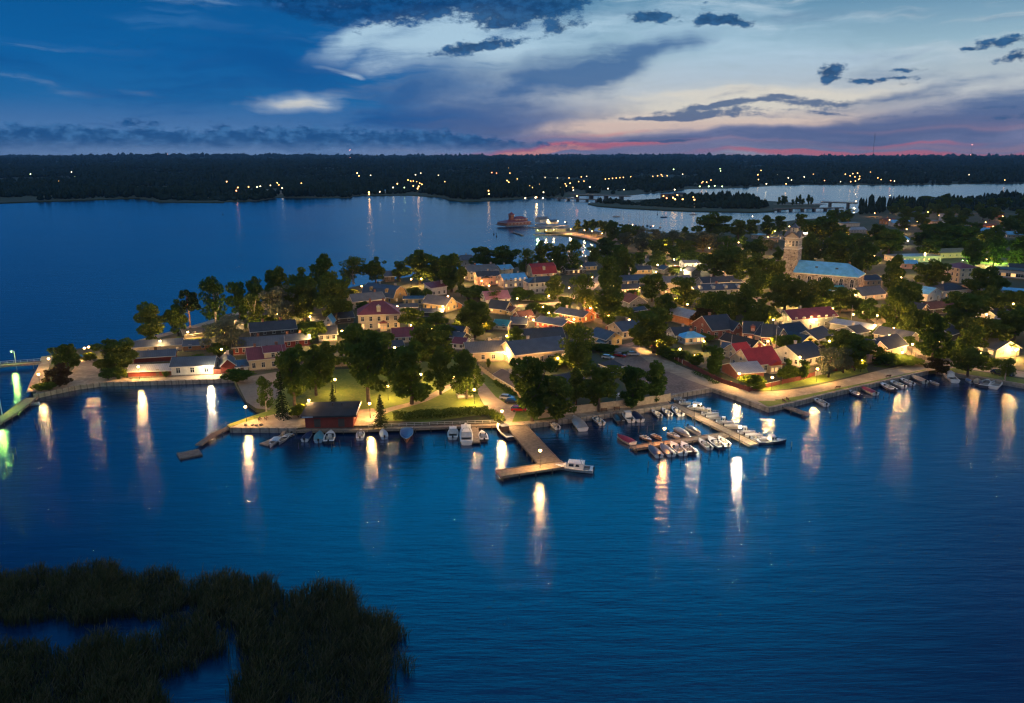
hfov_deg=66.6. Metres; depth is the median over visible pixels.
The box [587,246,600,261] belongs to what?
leafy tree
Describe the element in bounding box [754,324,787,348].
wooden house
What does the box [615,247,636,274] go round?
leafy tree
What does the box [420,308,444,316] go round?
outbuilding
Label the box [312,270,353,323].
leafy tree
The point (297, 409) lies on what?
bush
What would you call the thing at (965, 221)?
leafy tree
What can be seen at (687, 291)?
leafy tree
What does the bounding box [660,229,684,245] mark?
willow tree
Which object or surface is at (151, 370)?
boat shed
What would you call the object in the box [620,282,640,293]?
wooden house
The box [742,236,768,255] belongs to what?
leafy tree
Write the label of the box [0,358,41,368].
footbridge
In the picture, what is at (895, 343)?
wooden house
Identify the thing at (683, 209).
shore reeds
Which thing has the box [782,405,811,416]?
quay jetty
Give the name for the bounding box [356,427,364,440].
motorboat
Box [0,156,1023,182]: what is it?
hills
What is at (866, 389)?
motorboat
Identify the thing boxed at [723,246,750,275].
leafy tree
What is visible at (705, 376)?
hedge
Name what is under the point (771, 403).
verge lawn
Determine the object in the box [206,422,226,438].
bathing rail
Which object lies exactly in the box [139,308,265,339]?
shore path
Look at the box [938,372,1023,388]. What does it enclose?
quay wall
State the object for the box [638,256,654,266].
wooden house
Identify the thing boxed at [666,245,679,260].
leafy tree
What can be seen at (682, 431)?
motorboat
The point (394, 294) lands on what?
wooden house
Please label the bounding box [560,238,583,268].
birch tree
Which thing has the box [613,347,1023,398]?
harbour street
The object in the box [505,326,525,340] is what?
leafy tree
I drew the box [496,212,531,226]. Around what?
ship
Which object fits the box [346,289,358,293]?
bush
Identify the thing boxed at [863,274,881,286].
wooden house
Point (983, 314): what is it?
wooden house
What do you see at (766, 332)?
wooden house
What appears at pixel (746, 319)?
bush
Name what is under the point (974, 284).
leafy tree
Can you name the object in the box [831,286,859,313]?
leafy tree
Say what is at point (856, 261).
leafy tree
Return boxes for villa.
[357,298,400,330]
[729,343,783,373]
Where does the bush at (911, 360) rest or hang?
on the ground at (866, 221)
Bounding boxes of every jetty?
[195,426,229,445]
[471,427,480,444]
[495,460,564,481]
[630,432,728,452]
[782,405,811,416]
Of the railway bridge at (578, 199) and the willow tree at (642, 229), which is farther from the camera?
the railway bridge at (578, 199)
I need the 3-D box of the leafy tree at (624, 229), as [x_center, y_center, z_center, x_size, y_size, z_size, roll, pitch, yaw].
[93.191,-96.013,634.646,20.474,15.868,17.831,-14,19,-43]
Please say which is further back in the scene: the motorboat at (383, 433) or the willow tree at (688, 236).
the willow tree at (688, 236)
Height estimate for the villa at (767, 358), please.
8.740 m
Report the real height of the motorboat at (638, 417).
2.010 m
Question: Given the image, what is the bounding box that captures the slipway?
[237,371,281,409]
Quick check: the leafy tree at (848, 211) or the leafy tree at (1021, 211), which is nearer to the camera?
the leafy tree at (1021, 211)
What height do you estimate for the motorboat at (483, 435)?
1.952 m
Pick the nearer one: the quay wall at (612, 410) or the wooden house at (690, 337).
the quay wall at (612, 410)
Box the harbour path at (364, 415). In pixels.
[234,408,376,427]
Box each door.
[314,419,320,426]
[338,419,344,426]
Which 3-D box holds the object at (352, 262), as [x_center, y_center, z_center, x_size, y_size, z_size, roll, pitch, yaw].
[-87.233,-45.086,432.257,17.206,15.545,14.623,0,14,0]
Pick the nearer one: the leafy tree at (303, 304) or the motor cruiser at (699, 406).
the motor cruiser at (699, 406)
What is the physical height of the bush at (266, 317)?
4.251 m
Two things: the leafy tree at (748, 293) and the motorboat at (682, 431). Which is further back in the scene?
the leafy tree at (748, 293)
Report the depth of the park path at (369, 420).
221.50 m
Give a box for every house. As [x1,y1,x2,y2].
[169,355,219,375]
[231,333,284,355]
[245,341,285,370]
[248,317,297,336]
[284,330,311,347]
[318,323,337,341]
[324,313,336,325]
[346,289,385,309]
[361,281,407,303]
[382,271,395,281]
[390,324,413,342]
[402,296,423,304]
[421,294,457,312]
[423,280,447,295]
[450,337,470,350]
[459,253,473,265]
[462,337,507,362]
[464,262,498,280]
[473,269,499,285]
[480,290,510,302]
[488,299,512,314]
[493,319,511,330]
[497,263,513,273]
[497,271,527,288]
[501,335,565,363]
[506,306,521,315]
[522,325,565,338]
[523,274,550,293]
[526,261,556,276]
[553,372,583,383]
[554,305,595,322]
[560,265,586,274]
[575,260,597,270]
[589,326,623,345]
[598,359,623,374]
[607,317,638,339]
[619,273,644,284]
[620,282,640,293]
[621,292,646,307]
[629,265,652,273]
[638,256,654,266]
[657,264,670,273]
[658,274,691,291]
[660,288,672,294]
[666,323,689,342]
[678,328,705,344]
[683,266,701,277]
[691,281,741,294]
[691,312,730,340]
[695,274,742,283]
[723,341,750,358]
[729,319,741,335]
[742,321,762,338]
[751,233,765,238]
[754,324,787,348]
[760,321,777,346]
[763,234,778,241]
[774,340,824,367]
[776,306,838,328]
[778,234,806,240]
[778,321,807,332]
[801,325,832,345]
[835,322,870,336]
[838,221,859,226]
[847,227,866,232]
[847,333,887,363]
[853,285,886,299]
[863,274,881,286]
[872,326,918,344]
[872,333,908,353]
[879,217,895,223]
[888,220,909,225]
[900,259,917,268]
[914,302,929,310]
[921,286,942,301]
[922,298,953,313]
[925,322,960,340]
[928,220,941,223]
[930,248,963,257]
[931,281,968,298]
[939,213,944,222]
[944,261,978,283]
[962,285,982,292]
[974,334,1020,357]
[975,307,992,317]
[983,223,996,227]
[987,307,1008,319]
[1004,230,1023,237]
[1007,263,1023,267]
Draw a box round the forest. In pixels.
[0,152,1023,200]
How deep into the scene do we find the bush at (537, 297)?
377.31 m
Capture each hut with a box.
[179,327,204,339]
[232,320,243,330]
[457,301,461,309]
[546,219,557,223]
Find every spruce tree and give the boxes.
[274,372,291,420]
[329,382,336,401]
[372,395,388,429]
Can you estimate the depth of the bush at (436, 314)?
334.52 m
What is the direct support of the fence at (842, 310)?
on the ground at (866, 221)
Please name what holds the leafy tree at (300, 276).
on the ground at (866, 221)
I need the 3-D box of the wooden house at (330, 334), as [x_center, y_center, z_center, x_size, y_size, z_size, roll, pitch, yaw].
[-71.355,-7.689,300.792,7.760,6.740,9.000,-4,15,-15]
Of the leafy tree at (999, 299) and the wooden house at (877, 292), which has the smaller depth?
the leafy tree at (999, 299)
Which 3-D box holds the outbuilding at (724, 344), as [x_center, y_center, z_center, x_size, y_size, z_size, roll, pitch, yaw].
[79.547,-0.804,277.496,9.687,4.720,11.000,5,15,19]
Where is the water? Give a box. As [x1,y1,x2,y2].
[0,183,1023,702]
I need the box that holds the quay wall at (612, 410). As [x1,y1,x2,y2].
[527,401,669,422]
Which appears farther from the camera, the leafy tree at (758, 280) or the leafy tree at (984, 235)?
the leafy tree at (984, 235)
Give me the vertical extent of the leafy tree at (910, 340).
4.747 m
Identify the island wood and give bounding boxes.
[638,190,768,208]
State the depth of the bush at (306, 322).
315.59 m
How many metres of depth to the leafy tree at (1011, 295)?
367.13 m
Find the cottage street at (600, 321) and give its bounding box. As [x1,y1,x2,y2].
[551,301,648,347]
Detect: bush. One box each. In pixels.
[29,383,44,390]
[39,381,56,390]
[81,352,97,360]
[98,367,115,379]
[120,368,126,377]
[162,371,170,376]
[206,342,229,355]
[220,368,255,381]
[260,315,277,320]
[288,403,304,416]
[296,320,315,331]
[313,320,326,337]
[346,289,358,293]
[406,287,420,295]
[419,288,432,297]
[429,311,444,317]
[430,317,450,323]
[431,323,452,339]
[452,319,466,325]
[454,287,481,299]
[471,285,485,298]
[476,290,500,300]
[482,321,495,331]
[515,290,535,294]
[525,294,547,301]
[525,302,539,314]
[536,304,555,315]
[545,313,559,317]
[562,323,581,330]
[603,315,615,324]
[624,289,639,294]
[655,347,669,354]
[660,348,679,358]
[667,266,682,274]
[671,298,693,304]
[673,350,689,358]
[684,353,703,365]
[700,333,717,340]
[737,374,767,389]
[739,317,751,321]
[770,334,801,346]
[775,365,803,378]
[784,358,792,365]
[853,356,867,370]
[872,351,902,364]
[874,308,885,319]
[881,316,900,327]
[894,354,926,365]
[910,327,920,339]
[986,357,1002,367]
[1006,302,1023,309]
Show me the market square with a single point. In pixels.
(676, 384)
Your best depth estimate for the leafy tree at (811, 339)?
277.47 m
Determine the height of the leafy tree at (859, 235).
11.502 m
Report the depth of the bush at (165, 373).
249.05 m
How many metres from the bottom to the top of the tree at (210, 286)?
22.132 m
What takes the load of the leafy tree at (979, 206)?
on the ground at (866, 221)
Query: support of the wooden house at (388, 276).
on the ground at (866, 221)
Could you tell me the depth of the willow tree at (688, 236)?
561.96 m
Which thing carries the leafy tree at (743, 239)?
on the ground at (866, 221)
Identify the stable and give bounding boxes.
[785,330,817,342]
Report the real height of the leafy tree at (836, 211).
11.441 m
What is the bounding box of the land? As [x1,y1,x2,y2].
[26,183,1007,201]
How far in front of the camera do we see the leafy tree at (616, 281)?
384.90 m
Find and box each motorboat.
[283,431,292,437]
[300,430,311,442]
[313,428,323,443]
[323,428,335,444]
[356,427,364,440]
[379,427,387,439]
[400,427,413,442]
[447,424,458,439]
[478,428,488,441]
[549,422,560,429]
[571,413,588,431]
[592,413,605,425]
[612,411,624,423]
[617,432,636,444]
[622,409,635,422]
[632,408,644,422]
[639,433,651,441]
[648,442,663,458]
[651,409,662,417]
[660,441,675,457]
[662,407,672,416]
[666,430,679,438]
[670,439,687,455]
[671,405,684,416]
[673,427,688,436]
[678,400,690,404]
[680,439,697,454]
[684,424,700,435]
[698,436,713,450]
[700,408,718,415]
[705,414,720,419]
[708,435,727,449]
[714,416,733,423]
[718,433,730,446]
[723,423,740,428]
[736,426,754,433]
[744,432,761,436]
[749,435,768,440]
[814,395,829,406]
[848,387,862,396]
[861,386,878,395]
[880,381,897,391]
[888,377,906,388]
[900,376,915,385]
[911,375,928,383]
[965,377,973,383]
[974,376,982,386]
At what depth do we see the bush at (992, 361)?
259.69 m
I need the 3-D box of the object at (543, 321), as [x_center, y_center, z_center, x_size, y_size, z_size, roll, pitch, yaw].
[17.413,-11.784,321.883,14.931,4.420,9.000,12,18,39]
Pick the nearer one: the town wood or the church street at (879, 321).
the church street at (879, 321)
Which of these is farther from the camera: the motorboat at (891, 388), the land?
the land
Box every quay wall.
[33,378,233,397]
[230,427,297,432]
[524,404,670,428]
[670,387,712,399]
[712,387,769,411]
[768,370,928,411]
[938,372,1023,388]
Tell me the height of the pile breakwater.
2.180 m
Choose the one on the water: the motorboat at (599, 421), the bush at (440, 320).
the motorboat at (599, 421)
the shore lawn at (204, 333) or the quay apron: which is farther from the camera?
the shore lawn at (204, 333)
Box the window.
[849,279,853,287]
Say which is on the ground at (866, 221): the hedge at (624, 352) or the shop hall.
the shop hall
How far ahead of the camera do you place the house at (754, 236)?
666.44 m
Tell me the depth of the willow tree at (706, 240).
574.64 m
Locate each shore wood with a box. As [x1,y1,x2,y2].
[0,179,248,199]
[372,179,564,195]
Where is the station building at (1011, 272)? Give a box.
[996,266,1023,279]
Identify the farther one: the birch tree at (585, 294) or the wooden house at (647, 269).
the wooden house at (647, 269)
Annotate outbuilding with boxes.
[392,303,418,309]
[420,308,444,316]
[449,325,469,333]
[492,368,519,394]
[631,306,647,312]
[721,342,749,355]
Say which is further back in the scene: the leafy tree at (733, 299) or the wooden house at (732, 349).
the leafy tree at (733, 299)
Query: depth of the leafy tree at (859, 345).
254.99 m
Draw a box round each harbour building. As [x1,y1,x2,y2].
[660,194,672,197]
[673,192,684,196]
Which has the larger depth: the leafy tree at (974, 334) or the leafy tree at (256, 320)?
the leafy tree at (256, 320)
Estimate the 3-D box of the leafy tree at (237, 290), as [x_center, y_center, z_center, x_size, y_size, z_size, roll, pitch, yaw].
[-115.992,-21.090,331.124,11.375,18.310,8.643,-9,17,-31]
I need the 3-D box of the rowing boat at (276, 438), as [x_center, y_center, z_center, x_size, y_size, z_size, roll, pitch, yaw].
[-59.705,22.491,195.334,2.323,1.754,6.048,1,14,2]
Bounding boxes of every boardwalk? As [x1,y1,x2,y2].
[295,428,367,434]
[368,420,496,433]
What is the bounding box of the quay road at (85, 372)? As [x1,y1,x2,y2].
[36,360,222,392]
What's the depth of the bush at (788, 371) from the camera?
243.19 m
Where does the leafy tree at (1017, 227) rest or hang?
on the ground at (866, 221)
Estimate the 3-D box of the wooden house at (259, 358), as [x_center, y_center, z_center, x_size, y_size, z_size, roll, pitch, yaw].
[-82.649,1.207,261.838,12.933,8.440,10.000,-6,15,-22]
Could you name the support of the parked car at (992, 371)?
on the lawn at (990, 375)
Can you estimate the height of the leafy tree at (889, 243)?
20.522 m
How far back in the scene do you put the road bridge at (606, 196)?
1317.45 m
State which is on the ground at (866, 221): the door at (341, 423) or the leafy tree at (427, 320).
the leafy tree at (427, 320)
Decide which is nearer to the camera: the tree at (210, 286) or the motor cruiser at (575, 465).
the motor cruiser at (575, 465)
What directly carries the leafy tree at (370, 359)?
on the park lawn at (348, 386)
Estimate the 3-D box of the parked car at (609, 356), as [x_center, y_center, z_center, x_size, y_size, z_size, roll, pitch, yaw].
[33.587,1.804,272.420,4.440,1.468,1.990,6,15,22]
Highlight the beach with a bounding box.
[556,231,602,243]
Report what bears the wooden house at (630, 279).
on the ground at (866, 221)
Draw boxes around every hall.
[678,260,700,267]
[884,253,940,261]
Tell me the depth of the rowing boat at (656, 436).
198.96 m
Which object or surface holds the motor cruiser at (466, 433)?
on the water
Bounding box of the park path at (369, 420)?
[364,381,455,423]
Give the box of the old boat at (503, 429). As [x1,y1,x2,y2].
[496,423,515,440]
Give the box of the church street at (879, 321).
[862,312,930,364]
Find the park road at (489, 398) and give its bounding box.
[475,371,528,425]
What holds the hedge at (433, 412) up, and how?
on the park lawn at (348, 386)
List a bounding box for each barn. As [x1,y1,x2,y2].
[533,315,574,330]
[668,307,695,325]
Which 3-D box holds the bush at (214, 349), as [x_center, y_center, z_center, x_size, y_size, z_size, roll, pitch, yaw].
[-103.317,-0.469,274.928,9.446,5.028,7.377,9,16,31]
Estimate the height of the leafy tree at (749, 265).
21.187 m
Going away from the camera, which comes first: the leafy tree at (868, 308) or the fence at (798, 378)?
the fence at (798, 378)
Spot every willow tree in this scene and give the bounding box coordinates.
[198,313,245,352]
[258,284,294,319]
[617,232,634,247]
[630,226,647,239]
[633,232,653,251]
[646,229,663,240]
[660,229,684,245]
[680,232,703,246]
[696,231,714,251]
[710,233,731,249]
[766,239,780,249]
[816,347,843,377]
[837,347,853,372]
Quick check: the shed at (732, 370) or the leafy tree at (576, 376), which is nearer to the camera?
the leafy tree at (576, 376)
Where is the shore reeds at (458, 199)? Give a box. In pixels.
[370,193,521,201]
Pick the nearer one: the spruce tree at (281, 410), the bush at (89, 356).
the spruce tree at (281, 410)
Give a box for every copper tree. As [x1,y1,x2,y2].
[41,362,72,386]
[689,307,716,320]
[923,357,950,373]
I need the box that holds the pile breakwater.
[0,397,37,425]
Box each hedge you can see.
[392,405,488,419]
[485,408,505,421]
[493,379,516,395]
[599,350,628,356]
[647,347,681,364]
[691,371,719,383]
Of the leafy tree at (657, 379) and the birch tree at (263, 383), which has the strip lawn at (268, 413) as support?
the birch tree at (263, 383)
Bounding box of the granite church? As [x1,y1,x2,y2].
[782,219,865,289]
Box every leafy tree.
[46,343,81,366]
[89,337,139,368]
[112,367,123,378]
[133,301,164,339]
[161,298,188,335]
[225,281,251,319]
[244,318,267,326]
[245,276,268,303]
[263,265,289,294]
[273,289,293,319]
[273,344,311,405]
[287,276,320,321]
[288,267,317,319]
[298,324,318,342]
[300,344,335,395]
[308,253,335,304]
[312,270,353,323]
[319,340,342,365]
[335,323,368,350]
[336,329,397,402]
[339,291,349,311]
[355,301,368,309]
[360,256,386,282]
[365,333,395,346]
[386,340,432,404]
[391,261,405,280]
[396,307,425,327]
[400,249,431,283]
[409,324,456,361]
[418,317,434,324]
[423,255,446,281]
[423,346,454,394]
[436,253,466,291]
[450,349,484,398]
[456,298,492,337]
[468,246,496,264]
[486,358,490,367]
[487,245,521,267]
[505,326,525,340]
[508,356,559,421]
[511,287,527,301]
[533,240,548,262]
[539,375,576,422]
[544,243,568,270]
[544,274,565,299]
[544,353,568,366]
[554,296,571,308]
[567,367,582,404]
[573,219,582,230]
[576,363,624,411]
[581,219,589,231]
[586,343,618,351]
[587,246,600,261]
[588,219,598,232]
[592,286,632,319]
[596,237,616,255]
[596,255,616,288]
[597,220,606,233]
[603,220,619,239]
[609,244,626,261]
[610,265,622,293]
[615,224,639,242]
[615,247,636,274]
[618,365,648,407]
[619,309,635,318]
[627,307,678,352]
[634,251,647,264]
[636,303,650,308]
[638,272,667,301]
[645,360,667,401]
[648,239,671,253]
[648,256,670,266]
[650,250,666,257]
[653,292,677,315]
[661,237,672,245]
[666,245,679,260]
[670,276,701,306]
[675,240,696,255]
[675,250,698,260]
[681,226,688,235]
[690,211,732,239]
[693,297,707,310]
[695,249,733,276]
[701,290,734,314]
[706,345,724,374]
[717,291,746,319]
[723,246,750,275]
[730,219,749,240]
[733,252,776,282]
[737,236,747,244]
[737,282,757,317]
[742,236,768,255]
[746,219,759,234]
[748,301,781,323]
[749,268,769,298]
[755,298,767,307]
[760,215,775,235]
[761,273,804,309]
[766,257,785,290]
[772,246,783,260]
[774,216,786,231]
[786,277,824,307]
[791,213,807,228]
[799,359,810,379]
[800,211,849,241]
[801,232,823,260]
[804,338,818,345]
[812,277,835,307]
[820,336,840,345]
[821,230,858,262]
[824,329,885,362]
[828,209,843,217]
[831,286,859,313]
[838,209,854,218]
[839,213,850,221]
[843,224,849,233]
[849,299,865,311]
[850,233,869,245]
[850,252,867,270]
[854,236,874,247]
[854,297,879,320]
[855,242,881,272]
[867,223,888,236]
[873,229,906,254]
[873,234,884,241]
[879,278,919,320]
[881,254,906,288]
[887,205,899,213]
[893,216,910,230]
[893,301,917,330]
[898,198,907,206]
[898,206,914,217]
[903,336,919,345]
[909,281,924,301]
[911,231,933,245]
[912,259,951,286]
[913,310,928,329]
[915,212,930,223]
[915,239,942,253]
[915,312,955,360]
[917,223,978,247]
[923,223,936,234]
[926,202,935,214]
[934,203,946,216]
[942,197,950,207]
[942,209,955,220]
[942,216,964,225]
[943,292,992,325]
[944,193,952,199]
[947,292,959,301]
[950,346,992,376]
[953,215,967,224]
[955,208,973,218]
[955,316,980,333]
[955,323,988,351]
[961,238,990,265]
[961,266,999,293]
[962,198,972,204]
[968,222,983,232]
[973,285,1015,310]
[973,316,1016,346]
[974,202,984,214]
[976,229,994,241]
[978,208,987,219]
[985,207,996,220]
[985,234,1011,266]
[985,272,1011,290]
[987,206,1003,216]
[990,224,1006,239]
[994,290,1017,305]
[995,198,1010,207]
[996,306,1023,340]
[998,217,1015,231]
[1006,236,1023,263]
[1012,209,1023,218]
[1012,290,1023,305]
[1013,220,1023,230]
[1013,223,1023,234]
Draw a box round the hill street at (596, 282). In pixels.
[513,267,710,306]
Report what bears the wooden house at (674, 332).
on the ground at (866, 221)
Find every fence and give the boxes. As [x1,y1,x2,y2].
[213,368,220,374]
[300,361,420,366]
[479,365,493,379]
[538,393,670,418]
[651,345,682,363]
[683,360,749,391]
[749,380,780,391]
[781,371,814,383]
[834,308,854,311]
[907,346,915,355]
[917,354,986,363]
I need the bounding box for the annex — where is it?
[595,339,609,343]
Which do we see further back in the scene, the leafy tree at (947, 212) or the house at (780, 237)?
the leafy tree at (947, 212)
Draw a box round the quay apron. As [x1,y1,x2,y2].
[714,383,774,405]
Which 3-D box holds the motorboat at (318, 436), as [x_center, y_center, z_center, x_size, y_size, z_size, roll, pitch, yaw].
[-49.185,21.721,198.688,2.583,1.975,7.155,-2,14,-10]
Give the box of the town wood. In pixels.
[858,189,1023,213]
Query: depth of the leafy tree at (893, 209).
942.93 m
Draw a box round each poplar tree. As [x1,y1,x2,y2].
[457,266,464,295]
[701,341,706,350]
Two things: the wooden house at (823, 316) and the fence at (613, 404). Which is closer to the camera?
the fence at (613, 404)
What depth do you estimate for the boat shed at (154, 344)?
281.80 m
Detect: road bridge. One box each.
[568,193,630,199]
[820,201,857,207]
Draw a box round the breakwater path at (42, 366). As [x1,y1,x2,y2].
[27,356,51,391]
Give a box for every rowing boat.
[269,436,280,447]
[278,436,288,444]
[650,433,661,440]
[930,380,938,385]
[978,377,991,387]
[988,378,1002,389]
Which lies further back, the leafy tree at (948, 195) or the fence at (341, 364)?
the leafy tree at (948, 195)
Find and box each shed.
[127,363,171,377]
[132,338,183,350]
[134,349,177,363]
[182,338,211,351]
[300,401,360,427]
[308,311,354,324]
[389,340,404,348]
[447,331,470,340]
[510,316,529,328]
[512,310,534,320]
[555,316,570,319]
[585,304,594,313]
[721,361,765,379]
[828,318,880,335]
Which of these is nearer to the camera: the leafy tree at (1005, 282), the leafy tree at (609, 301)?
the leafy tree at (609, 301)
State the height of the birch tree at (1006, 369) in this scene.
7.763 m
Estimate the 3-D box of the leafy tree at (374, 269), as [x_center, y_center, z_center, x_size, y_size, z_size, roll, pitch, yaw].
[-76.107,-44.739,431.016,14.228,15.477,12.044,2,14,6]
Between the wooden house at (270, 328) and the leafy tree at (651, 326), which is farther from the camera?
the wooden house at (270, 328)
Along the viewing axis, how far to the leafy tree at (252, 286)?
337.94 m
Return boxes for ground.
[32,199,1023,430]
[589,199,819,210]
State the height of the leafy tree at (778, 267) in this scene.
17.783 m
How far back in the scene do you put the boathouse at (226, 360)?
253.65 m
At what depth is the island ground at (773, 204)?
1123.82 m
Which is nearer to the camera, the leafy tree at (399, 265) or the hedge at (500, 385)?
the hedge at (500, 385)
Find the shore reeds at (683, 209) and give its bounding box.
[588,204,773,212]
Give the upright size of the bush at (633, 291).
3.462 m
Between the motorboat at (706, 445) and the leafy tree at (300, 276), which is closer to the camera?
the motorboat at (706, 445)
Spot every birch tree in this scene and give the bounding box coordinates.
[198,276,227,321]
[243,293,264,321]
[256,376,274,411]
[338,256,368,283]
[518,248,535,273]
[558,321,594,370]
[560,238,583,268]
[568,273,596,310]
[717,236,740,254]
[995,357,1016,380]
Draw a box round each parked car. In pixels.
[499,393,514,399]
[504,398,516,404]
[511,405,526,411]
[601,354,614,359]
[614,352,626,356]
[627,351,639,355]
[990,369,1001,375]
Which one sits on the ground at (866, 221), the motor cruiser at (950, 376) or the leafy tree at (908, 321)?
the leafy tree at (908, 321)
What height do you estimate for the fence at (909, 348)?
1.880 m
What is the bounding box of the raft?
[259,432,294,446]
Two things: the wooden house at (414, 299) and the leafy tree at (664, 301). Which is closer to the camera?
the leafy tree at (664, 301)
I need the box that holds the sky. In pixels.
[0,0,1023,155]
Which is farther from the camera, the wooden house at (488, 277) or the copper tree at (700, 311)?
the wooden house at (488, 277)
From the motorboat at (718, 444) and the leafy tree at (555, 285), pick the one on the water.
the motorboat at (718, 444)
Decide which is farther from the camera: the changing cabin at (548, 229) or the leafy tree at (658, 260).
the changing cabin at (548, 229)
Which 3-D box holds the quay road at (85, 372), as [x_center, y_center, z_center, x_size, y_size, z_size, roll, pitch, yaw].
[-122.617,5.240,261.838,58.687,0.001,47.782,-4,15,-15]
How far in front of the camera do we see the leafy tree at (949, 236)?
559.49 m
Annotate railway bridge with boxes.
[554,198,602,201]
[772,207,843,210]
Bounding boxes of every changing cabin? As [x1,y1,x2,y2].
[544,228,552,231]
[553,228,565,231]
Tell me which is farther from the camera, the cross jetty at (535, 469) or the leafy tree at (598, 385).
the leafy tree at (598, 385)
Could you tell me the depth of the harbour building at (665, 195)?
1303.28 m
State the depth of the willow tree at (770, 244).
584.49 m
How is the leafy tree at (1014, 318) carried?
on the ground at (866, 221)
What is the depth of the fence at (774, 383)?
239.01 m
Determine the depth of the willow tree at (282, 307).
319.53 m
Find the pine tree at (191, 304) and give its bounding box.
[178,289,200,327]
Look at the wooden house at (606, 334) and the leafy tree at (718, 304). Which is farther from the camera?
the leafy tree at (718, 304)
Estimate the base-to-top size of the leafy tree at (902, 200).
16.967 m
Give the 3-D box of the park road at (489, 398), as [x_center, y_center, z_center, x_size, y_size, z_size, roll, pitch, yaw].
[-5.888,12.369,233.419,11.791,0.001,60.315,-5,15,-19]
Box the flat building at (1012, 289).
[1002,287,1023,291]
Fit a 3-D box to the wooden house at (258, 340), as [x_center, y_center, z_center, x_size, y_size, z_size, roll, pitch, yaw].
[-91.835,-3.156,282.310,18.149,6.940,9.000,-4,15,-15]
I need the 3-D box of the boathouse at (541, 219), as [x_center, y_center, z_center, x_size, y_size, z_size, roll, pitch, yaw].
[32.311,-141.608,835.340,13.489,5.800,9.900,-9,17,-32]
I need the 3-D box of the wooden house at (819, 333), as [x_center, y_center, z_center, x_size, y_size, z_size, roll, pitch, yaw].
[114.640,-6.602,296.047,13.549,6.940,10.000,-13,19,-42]
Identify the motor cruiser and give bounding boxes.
[459,422,472,444]
[555,459,594,473]
[687,401,707,411]
[756,427,786,444]
[942,370,960,382]
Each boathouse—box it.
[218,350,236,373]
[535,216,548,222]
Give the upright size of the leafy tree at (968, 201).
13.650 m
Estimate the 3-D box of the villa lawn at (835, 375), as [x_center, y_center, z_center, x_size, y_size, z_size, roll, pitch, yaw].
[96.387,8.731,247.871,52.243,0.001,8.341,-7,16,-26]
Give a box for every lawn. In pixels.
[176,318,233,339]
[229,408,276,425]
[267,359,485,421]
[483,373,517,403]
[512,411,553,421]
[758,368,867,390]
[759,369,925,406]
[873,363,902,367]
[949,368,1023,383]
[964,260,1007,263]
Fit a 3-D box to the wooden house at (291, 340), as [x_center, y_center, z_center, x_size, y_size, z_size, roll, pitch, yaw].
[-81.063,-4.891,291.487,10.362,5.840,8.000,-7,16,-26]
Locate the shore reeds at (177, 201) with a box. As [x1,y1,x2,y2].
[140,196,223,202]
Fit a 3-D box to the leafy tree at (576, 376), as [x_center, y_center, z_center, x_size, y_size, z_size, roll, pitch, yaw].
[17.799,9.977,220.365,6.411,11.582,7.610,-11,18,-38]
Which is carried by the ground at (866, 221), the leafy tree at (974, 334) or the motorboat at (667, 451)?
the leafy tree at (974, 334)
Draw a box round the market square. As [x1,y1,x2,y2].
[603,342,707,393]
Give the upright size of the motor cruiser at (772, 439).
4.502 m
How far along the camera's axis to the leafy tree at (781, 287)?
340.64 m
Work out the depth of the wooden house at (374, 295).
362.47 m
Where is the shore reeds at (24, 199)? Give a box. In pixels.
[0,195,139,203]
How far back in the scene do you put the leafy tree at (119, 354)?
252.43 m
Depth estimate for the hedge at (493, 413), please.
209.47 m
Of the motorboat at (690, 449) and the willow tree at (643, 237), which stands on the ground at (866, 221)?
the willow tree at (643, 237)
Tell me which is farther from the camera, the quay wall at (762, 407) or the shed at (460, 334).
the shed at (460, 334)
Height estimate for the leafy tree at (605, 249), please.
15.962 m
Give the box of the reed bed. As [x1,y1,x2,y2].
[0,556,418,702]
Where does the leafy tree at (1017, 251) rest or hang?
on the ground at (866, 221)
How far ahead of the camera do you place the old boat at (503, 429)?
201.31 m
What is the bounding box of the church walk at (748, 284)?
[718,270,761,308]
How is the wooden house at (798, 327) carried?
on the ground at (866, 221)
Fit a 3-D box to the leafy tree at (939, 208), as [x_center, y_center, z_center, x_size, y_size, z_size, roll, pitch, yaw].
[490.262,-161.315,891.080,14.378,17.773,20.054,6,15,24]
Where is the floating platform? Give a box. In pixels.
[176,449,202,459]
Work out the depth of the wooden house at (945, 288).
389.77 m
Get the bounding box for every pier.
[508,422,560,463]
[530,225,569,227]
[671,402,758,446]
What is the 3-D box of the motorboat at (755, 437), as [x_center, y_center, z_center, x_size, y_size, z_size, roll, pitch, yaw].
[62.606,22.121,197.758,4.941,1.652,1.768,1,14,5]
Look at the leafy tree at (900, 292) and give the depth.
309.66 m
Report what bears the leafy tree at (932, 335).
on the ground at (866, 221)
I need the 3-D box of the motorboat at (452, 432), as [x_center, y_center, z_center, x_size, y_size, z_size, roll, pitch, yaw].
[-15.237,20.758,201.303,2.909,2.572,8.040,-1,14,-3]
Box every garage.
[234,359,249,369]
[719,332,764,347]
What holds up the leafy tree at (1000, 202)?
on the ground at (866, 221)
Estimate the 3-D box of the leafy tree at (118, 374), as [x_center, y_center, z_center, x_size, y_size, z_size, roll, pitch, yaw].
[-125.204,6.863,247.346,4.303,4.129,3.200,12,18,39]
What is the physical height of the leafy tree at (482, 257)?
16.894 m
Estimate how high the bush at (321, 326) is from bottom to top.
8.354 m

